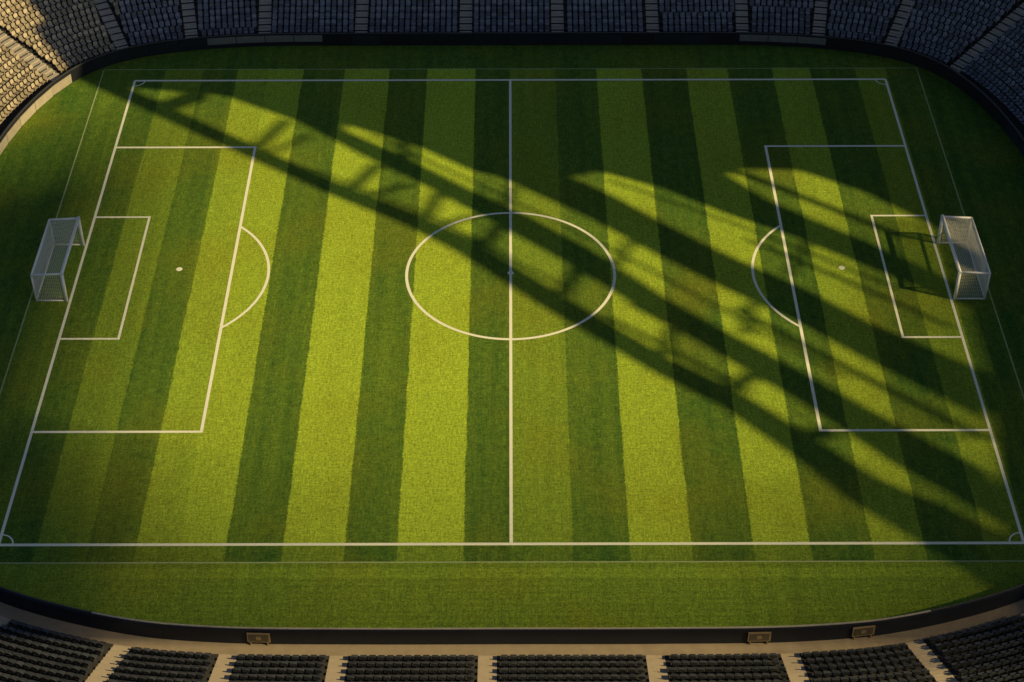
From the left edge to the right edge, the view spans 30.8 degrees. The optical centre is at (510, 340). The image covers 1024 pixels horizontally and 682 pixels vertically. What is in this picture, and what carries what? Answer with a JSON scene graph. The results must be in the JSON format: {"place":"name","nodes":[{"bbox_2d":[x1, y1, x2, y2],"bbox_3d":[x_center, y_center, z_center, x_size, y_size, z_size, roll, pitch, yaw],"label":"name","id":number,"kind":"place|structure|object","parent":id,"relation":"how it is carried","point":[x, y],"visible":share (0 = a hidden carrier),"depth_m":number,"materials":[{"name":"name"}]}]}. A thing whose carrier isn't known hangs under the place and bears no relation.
{"place":"outdoors","nodes":[
{"label":"outdoors","id":0,"kind":"place"},
{"bbox_2d":[0,45,1023,627],"bbox_3d":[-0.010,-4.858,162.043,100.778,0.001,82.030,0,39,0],"label":"turf","id":1,"kind":"structure","parent":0,"point":[358,395],"depth_m":156.01,"materials":[{"name":"green plant"}]},
{"bbox_2d":[30,216,84,301],"bbox_3d":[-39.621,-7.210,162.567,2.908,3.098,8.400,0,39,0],"label":"football goal","id":2,"kind":"object","parent":1,"relation":"on","point":[43,266],"visible":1,"depth_m":161.57,"materials":[{"name":"white paint"}]},
{"bbox_2d":[0,68,1023,563],"bbox_3d":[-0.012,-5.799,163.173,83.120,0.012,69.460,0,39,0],"label":"pitch markings","id":3,"kind":"object","parent":1,"relation":"on","point":[510,272],"visible":1,"depth_m":157.10,"materials":[{"name":"paint"}]},
{"bbox_2d":[936,214,990,299],"bbox_3d":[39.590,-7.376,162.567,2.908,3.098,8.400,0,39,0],"label":"football goal","id":4,"kind":"object","parent":1,"relation":"on","point":[970,231],"visible":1,"depth_m":161.60,"materials":[{"name":"white paint"}]},
{"label":"ground","id":5,"kind":"structure","parent":0,"visible":0},
{"bbox_2d":[0,0,1023,681],"bbox_3d":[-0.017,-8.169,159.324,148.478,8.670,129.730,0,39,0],"label":"stadium stand","id":6,"kind":"object","parent":5,"relation":"on","point":[448,650],"visible":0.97,"depth_m":130.38,"materials":[{"name":"concrete"}]},
{"bbox_2d":[247,633,270,645],"bbox_3d":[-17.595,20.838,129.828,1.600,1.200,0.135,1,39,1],"label":"stand sign","id":7,"kind":"object","parent":6,"relation":"on","point":[259,637],"visible":1,"depth_m":129.65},
{"bbox_2d":[0,0,1023,681],"bbox_3d":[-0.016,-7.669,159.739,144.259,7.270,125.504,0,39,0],"label":"stand stairs","id":8,"kind":"structure","parent":6,"relation":"attached to","point":[106,666],"depth_m":189.19,"materials":[{"name":"concrete"}]},
{"bbox_2d":[0,0,1023,681],"bbox_3d":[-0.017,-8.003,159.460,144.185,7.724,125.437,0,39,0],"label":"stadium seats","id":9,"kind":"object","parent":6,"relation":"on","point":[712,8],"visible":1,"depth_m":189.01,"materials":[{"name":"black plastic"}]},
{"bbox_2d":[747,632,770,644],"bbox_3d":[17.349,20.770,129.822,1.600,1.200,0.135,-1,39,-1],"label":"stand sign","id":10,"kind":"object","parent":6,"relation":"on","point":[758,636],"visible":1,"depth_m":129.64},
{"bbox_2d":[852,625,874,639],"bbox_3d":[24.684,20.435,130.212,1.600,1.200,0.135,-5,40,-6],"label":"stand sign","id":11,"kind":"object","parent":6,"relation":"on","point":[863,631],"visible":1,"depth_m":130.03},
{"bbox_2d":[0,32,1023,644],"bbox_3d":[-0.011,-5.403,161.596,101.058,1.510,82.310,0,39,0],"label":"perimeter wall","id":12,"kind":"structure","parent":5,"relation":"on","point":[420,636],"depth_m":130.18,"materials":[{"name":"paint"}]},
{"bbox_2d":[0,34,1023,156],"bbox_3d":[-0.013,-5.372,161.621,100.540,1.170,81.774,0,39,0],"label":"advertising hoarding","id":13,"kind":"object","parent":12,"relation":"attached to","point":[896,54],"visible":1,"depth_m":192.78,"materials":[{"name":"black"}]}
]}

